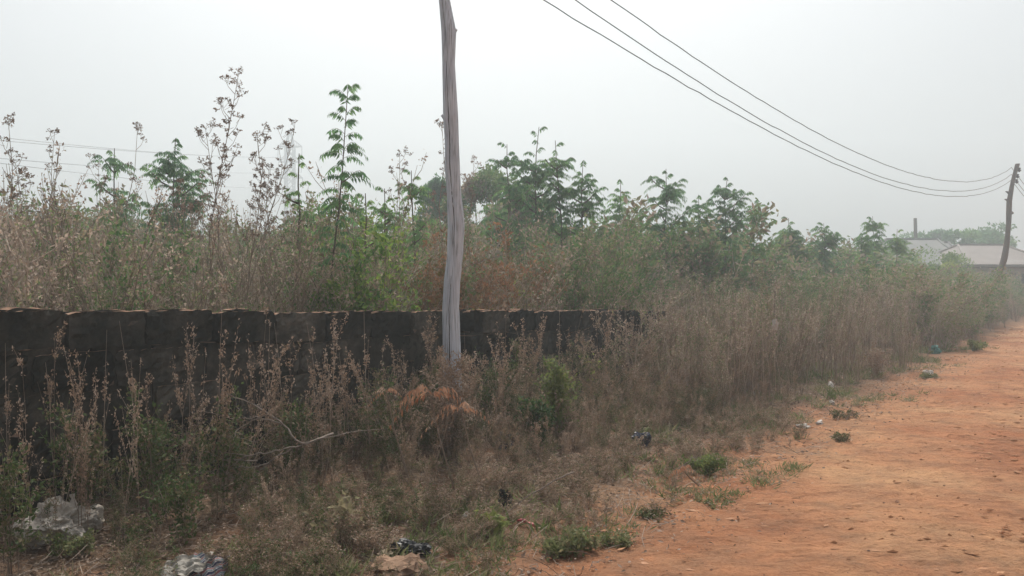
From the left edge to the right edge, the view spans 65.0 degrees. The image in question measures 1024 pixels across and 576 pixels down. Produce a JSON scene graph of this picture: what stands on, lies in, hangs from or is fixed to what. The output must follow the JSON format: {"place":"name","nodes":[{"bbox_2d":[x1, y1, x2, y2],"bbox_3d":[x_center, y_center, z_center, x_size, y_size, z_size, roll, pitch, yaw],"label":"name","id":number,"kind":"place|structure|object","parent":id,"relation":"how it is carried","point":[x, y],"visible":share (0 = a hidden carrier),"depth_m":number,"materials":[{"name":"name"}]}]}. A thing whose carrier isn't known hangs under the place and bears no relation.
{"place":"outdoors","nodes":[
{"label":"outdoors","id":0,"kind":"place"},
{"bbox_2d":[0,311,1023,575],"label":"ground","id":1,"kind":"structure","parent":0,"point":[614,553],"depth_m":4.97,"materials":[{"name":"soil"}]},
{"bbox_2d":[0,112,31,300],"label":"seed stalk","id":2,"kind":"object","parent":1,"relation":"on","point":[8,124],"visible":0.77,"depth_m":6.03,"materials":[{"name":"brown plant"}]},
{"bbox_2d":[0,439,48,575],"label":"green shrub","id":3,"kind":"object","parent":1,"relation":"on","point":[8,495],"visible":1,"depth_m":3.50,"materials":[{"name":"green plant"}]},
{"bbox_2d":[0,147,49,289],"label":"seed stalk","id":4,"kind":"object","parent":1,"relation":"on","point":[18,182],"visible":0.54,"depth_m":6.82,"materials":[{"name":"brown plant"}]},
{"bbox_2d":[12,345,43,554],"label":"dry weed","id":5,"kind":"object","parent":1,"relation":"on","point":[26,441],"visible":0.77,"depth_m":3.76,"materials":[{"name":"brown plant"}]},
{"bbox_2d":[28,321,67,499],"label":"dry weed","id":6,"kind":"object","parent":1,"relation":"on","point":[51,401],"visible":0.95,"depth_m":4.08,"materials":[{"name":"brown plant"}]},
{"bbox_2d":[11,493,104,548],"bbox_3d":[-2.267,1.149,4.026,0.429,0.229,0.329,0,0,-34],"label":"woven sack","id":7,"kind":"object","parent":1,"relation":"on","point":[67,515],"visible":0.64,"depth_m":3.95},
{"bbox_2d":[43,350,89,499],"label":"dry weed","id":8,"kind":"object","parent":1,"relation":"on","point":[49,388],"visible":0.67,"depth_m":4.26,"materials":[{"name":"brown plant"}]},
{"bbox_2d":[35,527,102,557],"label":"ground herb","id":9,"kind":"object","parent":1,"relation":"on","point":[71,544],"visible":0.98,"depth_m":3.77,"materials":[{"name":"green plant"}]},
{"bbox_2d":[54,349,91,525],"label":"dry weed","id":10,"kind":"object","parent":1,"relation":"on","point":[69,434],"visible":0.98,"depth_m":3.94,"materials":[{"name":"brown plant"}]},
{"bbox_2d":[32,400,122,509],"bbox_3d":[-2.235,0.904,4.159,0.374,0.685,0.361,0,0,0],"label":"green shrub","id":11,"kind":"object","parent":1,"relation":"on","point":[96,443],"visible":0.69,"depth_m":4.11,"materials":[{"name":"green plant"}]},
{"bbox_2d":[59,380,99,506],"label":"dry weed","id":12,"kind":"object","parent":1,"relation":"on","point":[92,418],"visible":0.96,"depth_m":3.95,"materials":[{"name":"brown plant"}]},
{"bbox_2d":[65,407,95,531],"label":"dry weed","id":13,"kind":"object","parent":1,"relation":"on","point":[84,497],"visible":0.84,"depth_m":3.98,"materials":[{"name":"brown plant"}]},
{"bbox_2d":[85,153,123,256],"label":"seed stalk","id":14,"kind":"object","parent":1,"relation":"on","point":[104,181],"visible":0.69,"depth_m":8.57,"materials":[{"name":"brown plant"}]},
{"bbox_2d":[83,148,142,269],"bbox_3d":[-6.191,-0.479,12.524,0.925,3.388,1.018,0,0,0],"label":"neem tree","id":15,"kind":"object","parent":1,"relation":"on","point":[114,163],"visible":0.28,"depth_m":12.45,"materials":[{"name":"green plant"}]},
{"bbox_2d":[111,373,145,539],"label":"dry weed","id":16,"kind":"object","parent":1,"relation":"on","point":[132,443],"visible":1,"depth_m":4.02,"materials":[{"name":"brown plant"}]},
{"bbox_2d":[102,380,192,522],"bbox_3d":[-1.920,0.886,4.317,0.455,0.742,0.460,0,0,0],"label":"green shrub","id":17,"kind":"object","parent":1,"relation":"on","point":[160,445],"visible":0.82,"depth_m":4.28,"materials":[{"name":"green plant"}]},
{"bbox_2d":[136,138,212,263],"bbox_3d":[-4.833,-0.486,11.591,1.083,3.386,1.077,0,0,-24],"label":"neem tree","id":18,"kind":"object","parent":1,"relation":"on","point":[167,167],"visible":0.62,"depth_m":11.52,"materials":[{"name":"green plant"}]},
{"bbox_2d":[136,461,213,547],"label":"green shrub","id":19,"kind":"object","parent":1,"relation":"on","point":[182,504],"visible":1,"depth_m":3.98,"materials":[{"name":"green plant"}]},
{"bbox_2d":[163,178,203,301],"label":"seed stalk","id":20,"kind":"object","parent":1,"relation":"on","point":[180,189],"visible":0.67,"depth_m":6.85,"materials":[{"name":"brown plant"}]},
{"bbox_2d":[167,322,200,511],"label":"dry weed","id":21,"kind":"object","parent":1,"relation":"on","point":[186,444],"visible":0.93,"depth_m":4.58,"materials":[{"name":"brown plant"}]},
{"bbox_2d":[159,551,212,575],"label":"plastic wrapper","id":22,"kind":"object","parent":1,"relation":"on","point":[184,565],"visible":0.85,"depth_m":3.56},
{"bbox_2d":[193,117,224,305],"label":"seed stalk","id":23,"kind":"object","parent":1,"relation":"on","point":[198,132],"visible":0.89,"depth_m":7.46,"materials":[{"name":"brown plant"}]},
{"bbox_2d":[189,552,229,575],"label":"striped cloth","id":24,"kind":"object","parent":1,"relation":"on","point":[216,565],"visible":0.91,"depth_m":3.59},
{"bbox_2d":[181,66,248,308],"bbox_3d":[-2.367,-0.281,6.439,0.480,2.989,0.337,0,0,0],"label":"seed stalk","id":25,"kind":"object","parent":1,"relation":"on","point":[220,174],"visible":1,"depth_m":6.42,"materials":[{"name":"brown plant"}]},
{"bbox_2d":[187,381,258,514],"bbox_3d":[-1.611,0.893,4.493,0.402,0.735,0.389,0,0,41],"label":"green shrub","id":26,"kind":"object","parent":1,"relation":"on","point":[218,430],"visible":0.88,"depth_m":4.48,"materials":[{"name":"green plant"}]},
{"bbox_2d":[209,271,241,514],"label":"dry weed","id":27,"kind":"object","parent":1,"relation":"on","point":[231,369],"visible":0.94,"depth_m":4.46,"materials":[{"name":"brown plant"}]},
{"bbox_2d":[244,296,269,488],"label":"dry weed","id":28,"kind":"object","parent":1,"relation":"on","point":[250,392],"visible":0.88,"depth_m":4.85,"materials":[{"name":"brown plant"}]},
{"bbox_2d":[245,122,279,306],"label":"seed stalk","id":29,"kind":"object","parent":1,"relation":"on","point":[256,198],"visible":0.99,"depth_m":6.80,"materials":[{"name":"brown plant"}]},
{"bbox_2d":[234,336,295,505],"bbox_3d":[-1.364,0.772,4.502,0.154,1.073,0.206,15,5,-22],"label":"dry weed","id":30,"kind":"object","parent":1,"relation":"on","point":[287,391],"visible":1,"depth_m":4.49,"materials":[{"name":"brown plant"}]},
{"bbox_2d":[233,118,297,307],"bbox_3d":[-2.307,-0.170,7.254,0.732,2.760,0.322,0,0,0],"label":"seed stalk","id":31,"kind":"object","parent":1,"relation":"on","point":[284,167],"visible":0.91,"depth_m":7.26,"materials":[{"name":"brown plant"}]},
{"bbox_2d":[248,156,291,293],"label":"seed stalk","id":32,"kind":"object","parent":1,"relation":"on","point":[271,184],"visible":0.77,"depth_m":7.66,"materials":[{"name":"brown plant"}]},
{"bbox_2d":[181,376,382,494],"bbox_3d":[-1.282,0.807,4.531,1.110,0.650,0.257,0,0,-21],"label":"dead branch","id":33,"kind":"object","parent":1,"relation":"on","point":[306,443],"visible":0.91,"depth_m":4.50,"materials":[{"name":"brown wood"}]},
{"bbox_2d":[264,397,314,480],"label":"green shrub","id":34,"kind":"object","parent":1,"relation":"on","point":[302,425],"visible":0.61,"depth_m":4.99,"materials":[{"name":"green plant"}]},
{"bbox_2d":[277,130,302,229],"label":"pylon","id":35,"kind":"object","parent":1,"relation":"on","point":[285,177],"visible":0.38,"depth_m":164.52,"materials":[{"name":"metal"}]},
{"bbox_2d":[278,154,333,291],"bbox_3d":[-2.086,-0.068,8.066,0.636,2.565,0.515,0,0,45],"label":"neem tree","id":36,"kind":"object","parent":1,"relation":"on","point":[297,192],"visible":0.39,"depth_m":8.03,"materials":[{"name":"green plant"}]},
{"bbox_2d":[294,326,333,485],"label":"dry weed","id":37,"kind":"object","parent":1,"relation":"on","point":[315,411],"visible":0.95,"depth_m":4.92,"materials":[{"name":"brown plant"}]},
{"bbox_2d":[312,322,348,480],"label":"dry weed","id":38,"kind":"object","parent":1,"relation":"on","point":[330,386],"visible":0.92,"depth_m":5.20,"materials":[{"name":"brown plant"}]},
{"bbox_2d":[302,484,364,543],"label":"broadleaf plant","id":39,"kind":"object","parent":1,"relation":"on","point":[342,506],"visible":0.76,"depth_m":4.06,"materials":[{"name":"green plant"}]},
{"bbox_2d":[0,307,668,518],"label":"block wall","id":40,"kind":"structure","parent":1,"relation":"on","point":[154,340],"depth_m":5.20,"materials":[{"name":"concrete"}]},
{"bbox_2d":[303,84,377,299],"bbox_3d":[-1.532,-0.300,7.022,0.569,3.033,0.543,0,0,38],"label":"neem tree","id":41,"kind":"object","parent":1,"relation":"on","point":[342,176],"visible":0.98,"depth_m":7.03,"materials":[{"name":"green plant"}]},
{"bbox_2d":[334,351,365,475],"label":"dry weed","id":42,"kind":"object","parent":1,"relation":"on","point":[346,406],"visible":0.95,"depth_m":5.31,"materials":[{"name":"brown plant"}]},
{"bbox_2d":[321,271,380,310],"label":"green shrub","id":43,"kind":"object","parent":1,"relation":"on","point":[364,306],"visible":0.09,"depth_m":6.86,"materials":[{"name":"green plant"}]},
{"bbox_2d":[0,140,702,312],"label":"dry brush","id":44,"kind":"object","parent":1,"relation":"on","point":[55,278],"visible":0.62,"depth_m":7.33,"materials":[{"name":"brown plant"}]},
{"bbox_2d":[345,193,391,309],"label":"neem tree","id":45,"kind":"object","parent":1,"relation":"on","point":[371,202],"visible":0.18,"depth_m":7.66,"materials":[{"name":"green plant"}]},
{"bbox_2d":[311,191,429,311],"bbox_3d":[-1.443,0.098,8.152,1.308,2.194,1.081,0,0,0],"label":"bright bush","id":46,"kind":"object","parent":1,"relation":"on","point":[360,222],"visible":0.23,"depth_m":8.17,"materials":[{"name":"green plant"}]},
{"bbox_2d":[295,204,447,311],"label":"green undergrowth","id":47,"kind":"object","parent":1,"relation":"on","point":[382,250],"visible":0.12,"depth_m":6.84,"materials":[{"name":"green plant"}]},
{"bbox_2d":[353,361,406,470],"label":"green shrub","id":48,"kind":"object","parent":1,"relation":"on","point":[372,424],"visible":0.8,"depth_m":5.48,"materials":[{"name":"green plant"}]},
{"bbox_2d":[362,186,407,286],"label":"neem tree","id":49,"kind":"object","parent":1,"relation":"on","point":[391,216],"visible":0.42,"depth_m":9.50,"materials":[{"name":"green plant"}]},
{"bbox_2d":[353,552,427,575],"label":"cardboard","id":50,"kind":"object","parent":1,"relation":"on","point":[402,561],"visible":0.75,"depth_m":3.68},
{"bbox_2d":[383,147,413,269],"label":"seed stalk","id":51,"kind":"object","parent":1,"relation":"on","point":[392,171],"visible":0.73,"depth_m":8.75,"materials":[{"name":"brown plant"}]},
{"bbox_2d":[0,312,805,575],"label":"verge weeds","id":52,"kind":"object","parent":1,"relation":"on","point":[670,397],"visible":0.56,"depth_m":6.04,"materials":[{"name":"brown plant"}]},
{"bbox_2d":[389,538,431,555],"bbox_3d":[-0.507,1.285,3.988,0.220,0.083,0.132,0,0,-6],"label":"bin bag","id":53,"kind":"object","parent":1,"relation":"on","point":[414,546],"visible":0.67,"depth_m":3.96,"materials":[{"name":"black plastic"}]},
{"bbox_2d":[392,169,437,310],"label":"neem tree","id":54,"kind":"object","parent":1,"relation":"on","point":[416,190],"visible":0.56,"depth_m":10.05,"materials":[{"name":"green plant"}]},
{"bbox_2d":[389,383,462,489],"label":"dead neem branch","id":55,"kind":"object","parent":1,"relation":"on","point":[420,388],"visible":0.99,"depth_m":4.92,"materials":[{"name":"orange plant"}]},
{"bbox_2d":[415,173,446,232],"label":"bushy tree","id":56,"kind":"object","parent":1,"relation":"on","point":[435,183],"visible":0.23,"depth_m":23.61,"materials":[{"name":"green plant"}]},
{"bbox_2d":[429,119,447,268],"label":"seed stalk","id":57,"kind":"object","parent":1,"relation":"on","point":[442,173],"visible":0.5,"depth_m":8.31,"materials":[{"name":"brown plant"}]},
{"bbox_2d":[424,345,456,467],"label":"dry weed","id":58,"kind":"object","parent":1,"relation":"on","point":[449,431],"visible":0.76,"depth_m":5.65,"materials":[{"name":"brown plant"}]},
{"bbox_2d":[412,350,488,459],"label":"dry shrub","id":59,"kind":"object","parent":1,"relation":"on","point":[456,387],"visible":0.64,"depth_m":5.87,"materials":[{"name":"brown plant"}]},
{"bbox_2d":[439,0,464,438],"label":"wooden pole","id":60,"kind":"object","parent":1,"relation":"on","point":[451,287],"visible":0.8,"depth_m":6.40,"materials":[{"name":"grey wood"}]},
{"bbox_2d":[104,384,806,575],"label":"weeds","id":61,"kind":"object","parent":1,"relation":"on","point":[317,551],"visible":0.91,"depth_m":4.47,"materials":[{"name":"brown plant"}]},
{"bbox_2d":[421,401,489,496],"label":"dead neem branch","id":62,"kind":"object","parent":1,"relation":"on","point":[464,403],"visible":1,"depth_m":4.88,"materials":[{"name":"orange plant"}]},
{"bbox_2d":[0,184,928,315],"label":"brush","id":63,"kind":"object","parent":1,"relation":"on","point":[782,256],"visible":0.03,"depth_m":16.50,"materials":[{"name":"green plant"}]},
{"bbox_2d":[439,163,513,240],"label":"bushy tree","id":64,"kind":"object","parent":1,"relation":"on","point":[481,181],"visible":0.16,"depth_m":20.50,"materials":[{"name":"green plant"}]},
{"bbox_2d":[391,222,574,310],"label":"rusty undergrowth","id":65,"kind":"object","parent":1,"relation":"on","point":[481,297],"visible":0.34,"depth_m":8.97,"materials":[{"name":"orange plant"}]},
{"bbox_2d":[474,500,510,536],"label":"broadleaf plant","id":66,"kind":"object","parent":1,"relation":"on","point":[501,524],"visible":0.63,"depth_m":4.33,"materials":[{"name":"green plant"}]},
{"bbox_2d":[0,350,988,575],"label":"leaf litter","id":67,"kind":"object","parent":1,"relation":"on","point":[229,537],"visible":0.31,"depth_m":4.88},
{"bbox_2d":[473,353,518,429],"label":"green shrub","id":68,"kind":"object","parent":1,"relation":"on","point":[493,374],"visible":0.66,"depth_m":6.51,"materials":[{"name":"green plant"}]},
{"bbox_2d":[490,295,514,443],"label":"dry weed","id":69,"kind":"object","parent":1,"relation":"on","point":[499,365],"visible":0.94,"depth_m":6.21,"materials":[{"name":"brown plant"}]},
{"bbox_2d":[475,142,543,264],"bbox_3d":[-0.080,-0.672,13.945,1.289,3.739,0.822,0,0,31],"label":"neem tree","id":70,"kind":"object","parent":1,"relation":"on","point":[512,189],"visible":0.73,"depth_m":13.92,"materials":[{"name":"green plant"}]},
{"bbox_2d":[483,172,556,259],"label":"bushy tree","id":71,"kind":"object","parent":1,"relation":"on","point":[515,210],"visible":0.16,"depth_m":19.66,"materials":[{"name":"green plant"}]},
{"bbox_2d":[513,395,557,453],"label":"green shrub","id":72,"kind":"object","parent":1,"relation":"on","point":[537,411],"visible":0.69,"depth_m":6.12,"materials":[{"name":"green plant"}]},
{"bbox_2d":[506,126,572,270],"bbox_3d":[0.482,-0.859,14.525,1.115,4.147,1.056,0,0,-24],"label":"neem tree","id":73,"kind":"object","parent":1,"relation":"on","point":[535,179],"visible":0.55,"depth_m":14.47,"materials":[{"name":"green plant"}]},
{"bbox_2d":[533,355,579,443],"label":"green shrub","id":74,"kind":"object","parent":1,"relation":"on","point":[559,381],"visible":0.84,"depth_m":6.43,"materials":[{"name":"green plant"}]},
{"bbox_2d":[535,535,577,561],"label":"ground herb","id":75,"kind":"object","parent":1,"relation":"on","point":[555,547],"visible":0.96,"depth_m":3.99,"materials":[{"name":"green plant"}]},
{"bbox_2d":[531,140,591,272],"bbox_3d":[0.912,-0.693,14.109,1.177,3.790,0.904,0,0,0],"label":"neem tree","id":76,"kind":"object","parent":1,"relation":"on","point":[553,201],"visible":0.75,"depth_m":14.10,"materials":[{"name":"green plant"}]},
{"bbox_2d":[559,515,601,560],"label":"ground herb","id":77,"kind":"object","parent":1,"relation":"on","point":[580,542],"visible":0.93,"depth_m":4.08,"materials":[{"name":"green plant"}]},
{"bbox_2d":[554,160,608,265],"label":"neem tree","id":78,"kind":"object","parent":1,"relation":"on","point":[585,206],"visible":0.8,"depth_m":13.86,"materials":[{"name":"green plant"}]},
{"bbox_2d":[588,311,627,409],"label":"dry weed","id":79,"kind":"object","parent":1,"relation":"on","point":[606,344],"visible":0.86,"depth_m":7.68,"materials":[{"name":"brown plant"}]},
{"bbox_2d":[592,180,639,255],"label":"neem tree","id":80,"kind":"object","parent":1,"relation":"on","point":[620,208],"visible":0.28,"depth_m":15.85,"materials":[{"name":"green plant"}]},
{"bbox_2d":[594,529,641,547],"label":"ground herb","id":81,"kind":"object","parent":1,"relation":"on","point":[623,539],"visible":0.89,"depth_m":4.21,"materials":[{"name":"green plant"}]},
{"bbox_2d":[637,506,675,521],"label":"ground herb","id":82,"kind":"object","parent":1,"relation":"on","point":[657,513],"visible":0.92,"depth_m":4.71,"materials":[{"name":"green plant"}]},
{"bbox_2d":[633,170,712,287],"bbox_3d":[3.162,-0.612,16.506,1.425,3.630,1.520,0,0,-25],"label":"neem tree","id":83,"kind":"object","parent":1,"relation":"on","point":[672,194],"visible":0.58,"depth_m":16.30,"materials":[{"name":"green plant"}]},
{"bbox_2d":[647,305,705,382],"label":"dry shrub","id":84,"kind":"object","parent":1,"relation":"on","point":[673,327],"visible":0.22,"depth_m":10.01,"materials":[{"name":"brown plant"}]},
{"bbox_2d":[682,195,722,276],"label":"neem tree","id":85,"kind":"object","parent":1,"relation":"on","point":[698,211],"visible":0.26,"depth_m":17.50,"materials":[{"name":"green plant"}]},
{"bbox_2d":[678,453,727,475],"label":"green shrub","id":86,"kind":"object","parent":1,"relation":"on","point":[708,464],"visible":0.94,"depth_m":5.75,"materials":[{"name":"green plant"}]},
{"bbox_2d":[423,254,1023,415],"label":"roadside brush","id":87,"kind":"object","parent":1,"relation":"on","point":[873,303],"visible":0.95,"depth_m":12.55,"materials":[{"name":"brown plant"}]},
{"bbox_2d":[704,177,767,276],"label":"neem tree","id":88,"kind":"object","parent":1,"relation":"on","point":[726,194],"visible":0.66,"depth_m":17.84,"materials":[{"name":"green plant"}]},
{"bbox_2d":[730,200,777,283],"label":"neem tree","id":89,"kind":"object","parent":1,"relation":"on","point":[752,258],"visible":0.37,"depth_m":18.46,"materials":[{"name":"green plant"}]},
{"bbox_2d":[767,217,806,278],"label":"neem tree","id":90,"kind":"object","parent":1,"relation":"on","point":[795,234],"visible":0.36,"depth_m":21.86,"materials":[{"name":"green plant"}]},
{"bbox_2d":[805,222,850,277],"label":"neem tree","id":91,"kind":"object","parent":1,"relation":"on","point":[825,254],"visible":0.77,"depth_m":23.92,"materials":[{"name":"green plant"}]},
{"bbox_2d":[842,232,885,278],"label":"neem tree","id":92,"kind":"object","parent":1,"relation":"on","point":[859,241],"visible":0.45,"depth_m":24.87,"materials":[{"name":"green plant"}]},
{"bbox_2d":[860,216,891,269],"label":"neem tree","id":93,"kind":"object","parent":1,"relation":"on","point":[873,225],"visible":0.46,"depth_m":25.89,"materials":[{"name":"green plant"}]},
{"bbox_2d":[861,340,893,376],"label":"dry bush","id":94,"kind":"object","parent":1,"relation":"on","point":[876,364],"visible":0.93,"depth_m":11.92,"materials":[{"name":"brown plant"}]},
{"bbox_2d":[831,238,947,267],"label":"house","id":95,"kind":"structure","parent":1,"relation":"on","point":[937,244],"depth_m":49.79,"materials":[{"name":"paint"}]},
{"bbox_2d":[883,229,912,273],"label":"neem tree","id":96,"kind":"object","parent":1,"relation":"on","point":[899,247],"visible":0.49,"depth_m":26.89,"materials":[{"name":"green plant"}]},
{"bbox_2d":[927,250,973,274],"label":"bush","id":97,"kind":"object","parent":1,"relation":"on","point":[952,259],"visible":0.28,"depth_m":37.69,"materials":[{"name":"green plant"}]},
{"bbox_2d":[941,227,982,244],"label":"broadleaf tree","id":98,"kind":"object","parent":1,"relation":"on","point":[968,239],"visible":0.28,"depth_m":57.51,"materials":[{"name":"green plant"}]},
{"bbox_2d":[938,244,1023,310],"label":"house","id":99,"kind":"structure","parent":1,"relation":"on","point":[985,256],"depth_m":45.45,"materials":[{"name":"paint"}]},
{"bbox_2d":[955,222,1019,243],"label":"broadleaf tree","id":100,"kind":"object","parent":1,"relation":"on","point":[992,236],"visible":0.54,"depth_m":59.15,"materials":[{"name":"green plant"}]},
{"bbox_2d":[996,164,1020,274],"bbox_3d":[20.194,-1.879,33.000,1.398,6.437,0.260,0,0,0],"label":"leaning pole","id":101,"kind":"object","parent":1,"relation":"on","point":[1006,245],"visible":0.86,"depth_m":32.93,"materials":[{"name":"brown wood"}]},
{"bbox_2d":[543,0,1023,196],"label":"power cable","id":102,"kind":"object","parent":101,"relation":"attached to","point":[740,115],"visible":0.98,"depth_m":17.88,"materials":[{"name":"rubber"}]},
{"bbox_2d":[575,0,1023,191],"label":"power cable","id":103,"kind":"object","parent":101,"relation":"attached to","point":[752,114],"visible":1,"depth_m":18.19,"materials":[{"name":"rubber"}]},
{"bbox_2d":[611,0,1023,183],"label":"power cable","id":104,"kind":"object","parent":101,"relation":"attached to","point":[775,108],"visible":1,"depth_m":18.99,"materials":[{"name":"rubber"}]},
{"bbox_2d":[0,0,1023,253],"label":"sky","id":105,"kind":"structure","parent":0,"point":[934,89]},
{"bbox_2d":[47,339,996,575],"bbox_3d":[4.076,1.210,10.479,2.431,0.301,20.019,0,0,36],"label":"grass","id":106,"kind":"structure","parent":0,"point":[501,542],"depth_m":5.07,"materials":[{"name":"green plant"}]},
{"bbox_2d":[591,311,1023,575],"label":"dirt road","id":107,"kind":"structure","parent":0,"point":[870,487],"depth_m":5.01,"materials":[{"name":"soil"}]},
{"bbox_2d":[547,329,1023,575],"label":"road clods","id":108,"kind":"object","parent":107,"relation":"on","point":[897,535],"visible":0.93,"depth_m":5.14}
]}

